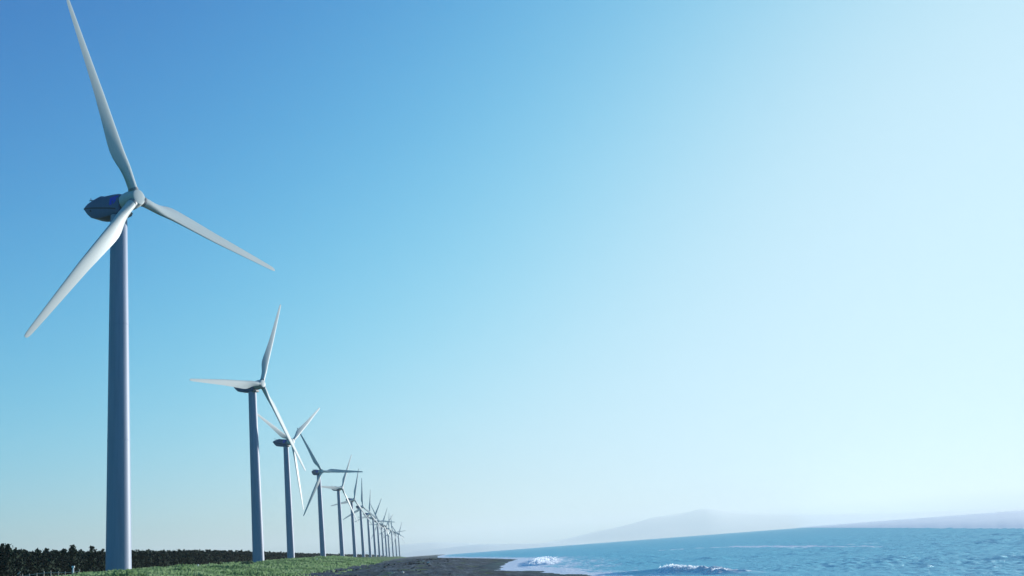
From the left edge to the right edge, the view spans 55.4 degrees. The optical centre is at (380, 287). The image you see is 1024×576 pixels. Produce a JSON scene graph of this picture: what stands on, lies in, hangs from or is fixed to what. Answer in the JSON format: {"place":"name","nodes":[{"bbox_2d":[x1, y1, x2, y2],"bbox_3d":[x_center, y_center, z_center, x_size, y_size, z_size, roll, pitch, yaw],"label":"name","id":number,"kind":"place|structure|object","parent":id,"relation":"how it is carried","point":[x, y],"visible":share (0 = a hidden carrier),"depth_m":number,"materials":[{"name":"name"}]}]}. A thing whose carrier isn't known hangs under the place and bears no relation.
{"place":"outdoors","nodes":[
{"label":"outdoors","id":0,"kind":"place"},
{"bbox_2d":[350,542,474,554],"bbox_3d":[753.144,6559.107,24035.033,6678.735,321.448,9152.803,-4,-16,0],"label":"distant hills","id":1,"kind":"structure","parent":0,"point":[420,546],"depth_m":22965.63,"materials":[{"name":"white"}]},
{"bbox_2d":[85,528,791,575],"bbox_3d":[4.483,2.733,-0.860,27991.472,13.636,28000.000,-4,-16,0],"label":"ground","id":2,"kind":"structure","parent":0,"point":[478,567],"depth_m":210.33,"materials":[{"name":"grey sand"}]},
{"bbox_2d":[0,543,7,575],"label":"pine tree","id":3,"kind":"object","parent":2,"relation":"on","point":[1,553],"visible":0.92,"depth_m":192.25,"materials":[{"name":"green plant"}]},
{"bbox_2d":[0,544,15,575],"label":"pine tree","id":4,"kind":"object","parent":2,"relation":"on","point":[9,554],"visible":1,"depth_m":191.82,"materials":[{"name":"green plant"}]},
{"bbox_2d":[22,569,79,575],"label":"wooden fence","id":5,"kind":"object","parent":2,"relation":"on","point":[50,572],"visible":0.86,"depth_m":153.07,"materials":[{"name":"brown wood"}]},
{"bbox_2d":[67,544,81,571],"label":"pine tree","id":6,"kind":"object","parent":2,"relation":"on","point":[73,554],"visible":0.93,"depth_m":216.98,"materials":[{"name":"green plant"}]},
{"bbox_2d":[84,545,97,571],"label":"pine tree","id":7,"kind":"object","parent":2,"relation":"on","point":[91,557],"visible":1,"depth_m":227.22,"materials":[{"name":"green plant"}]},
{"bbox_2d":[24,0,274,570],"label":"wind turbine","id":8,"kind":"object","parent":2,"relation":"on","point":[115,210],"visible":0.98,"depth_m":155.93,"materials":[{"name":"paint"}]},
{"bbox_2d":[2,547,385,575],"bbox_3d":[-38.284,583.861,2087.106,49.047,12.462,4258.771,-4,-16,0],"label":"pine forest","id":9,"kind":"object","parent":2,"relation":"on","point":[44,562],"visible":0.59,"depth_m":313.68,"materials":[{"name":"plant"}]},
{"bbox_2d":[56,555,383,575],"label":"grass","id":10,"kind":"structure","parent":2,"relation":"on","point":[167,571],"depth_m":189.86,"materials":[{"name":"green plant"}]},
{"bbox_2d":[241,561,252,564],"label":"shrub","id":11,"kind":"object","parent":2,"relation":"on","point":[248,562],"visible":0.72,"depth_m":237.63,"materials":[{"name":"green plant"}]},
{"bbox_2d":[189,304,305,561],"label":"wind turbine","id":12,"kind":"object","parent":2,"relation":"on","point":[251,388],"visible":0.94,"depth_m":328.15,"materials":[{"name":"paint"}]},
{"bbox_2d":[257,408,319,558],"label":"wind turbine","id":13,"kind":"object","parent":2,"relation":"on","point":[284,443],"visible":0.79,"depth_m":499.84,"materials":[{"name":"paint"}]},
{"bbox_2d":[297,428,362,555],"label":"wind turbine","id":14,"kind":"object","parent":2,"relation":"on","point":[318,473],"visible":0.93,"depth_m":679.34,"materials":[{"name":"paint"}]},
{"bbox_2d":[321,455,357,555],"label":"wind turbine","id":15,"kind":"object","parent":2,"relation":"on","point":[338,490],"visible":0.88,"depth_m":844.40,"materials":[{"name":"paint"}]},
{"bbox_2d":[331,468,371,556],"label":"wind turbine","id":16,"kind":"object","parent":2,"relation":"on","point":[351,500],"visible":0.91,"depth_m":1019.77,"materials":[{"name":"paint"}]},
{"bbox_2d":[343,478,381,556],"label":"wind turbine","id":17,"kind":"object","parent":2,"relation":"on","point":[362,534],"visible":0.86,"depth_m":1170.82,"materials":[{"name":"paint"}]},
{"bbox_2d":[355,490,383,556],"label":"wind turbine","id":18,"kind":"object","parent":2,"relation":"on","point":[369,539],"visible":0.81,"depth_m":1368.39,"materials":[{"name":"paint"}]},
{"bbox_2d":[359,498,384,556],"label":"wind turbine","id":19,"kind":"object","parent":2,"relation":"on","point":[375,552],"visible":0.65,"depth_m":1502.91,"materials":[{"name":"paint"}]},
{"bbox_2d":[281,558,475,575],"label":"beach debris","id":20,"kind":"object","parent":2,"relation":"on","point":[428,564],"visible":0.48,"depth_m":236.70,"materials":[{"name":"grey stone"}]},
{"bbox_2d":[369,509,390,556],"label":"wind turbine","id":21,"kind":"object","parent":2,"relation":"on","point":[381,524],"visible":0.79,"depth_m":1812.26,"materials":[{"name":"paint"}]},
{"bbox_2d":[370,504,391,556],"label":"wind turbine","id":22,"kind":"object","parent":2,"relation":"on","point":[379,552],"visible":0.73,"depth_m":1651.84,"materials":[{"name":"paint"}]},
{"bbox_2d":[382,515,392,556],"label":"wind turbine","id":23,"kind":"object","parent":2,"relation":"on","point":[385,537],"visible":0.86,"depth_m":1941.90,"materials":[{"name":"paint"}]},
{"bbox_2d":[380,520,396,556],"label":"wind turbine","id":24,"kind":"object","parent":2,"relation":"on","point":[388,539],"visible":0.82,"depth_m":2110.99,"materials":[{"name":"paint"}]},
{"bbox_2d":[383,520,402,555],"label":"wind turbine","id":25,"kind":"object","parent":2,"relation":"on","point":[392,539],"visible":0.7,"depth_m":2297.88,"materials":[{"name":"paint"}]},
{"bbox_2d":[390,523,401,555],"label":"wind turbine","id":26,"kind":"object","parent":2,"relation":"on","point":[395,540],"visible":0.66,"depth_m":2475.87,"materials":[{"name":"paint"}]},
{"bbox_2d":[396,523,404,556],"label":"wind turbine","id":27,"kind":"object","parent":2,"relation":"on","point":[398,541],"visible":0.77,"depth_m":2607.60,"materials":[{"name":"paint"}]},
{"bbox_2d":[372,543,587,556],"bbox_3d":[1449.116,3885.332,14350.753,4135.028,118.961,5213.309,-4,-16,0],"label":"distant headland","id":28,"kind":"structure","parent":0,"point":[472,548],"depth_m":13366.20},
{"bbox_2d":[0,0,1023,553],"label":"sky","id":29,"kind":"structure","parent":0,"point":[545,271],"materials":[{"name":"blue"}]},
{"bbox_2d":[437,528,1023,575],"bbox_3d":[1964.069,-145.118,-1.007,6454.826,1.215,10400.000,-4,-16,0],"label":"sea","id":30,"kind":"structure","parent":0,"point":[890,552],"depth_m":160.05,"materials":[{"name":"liquid"}]},
{"bbox_2d":[523,556,726,573],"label":"sea spray","id":31,"kind":"object","parent":30,"relation":"on","point":[542,559],"visible":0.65,"depth_m":112.67,"materials":[{"name":"white liquid"}]},
{"bbox_2d":[546,508,1023,543],"bbox_3d":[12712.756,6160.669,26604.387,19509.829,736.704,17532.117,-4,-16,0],"label":"distant mountain","id":32,"kind":"structure","parent":0,"point":[706,521],"depth_m":24303.91,"materials":[{"name":"white"}]},
{"bbox_2d":[798,510,1023,528],"bbox_3d":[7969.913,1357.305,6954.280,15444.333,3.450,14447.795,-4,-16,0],"label":"distant coast","id":33,"kind":"structure","parent":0,"point":[1008,519],"depth_m":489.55}
]}

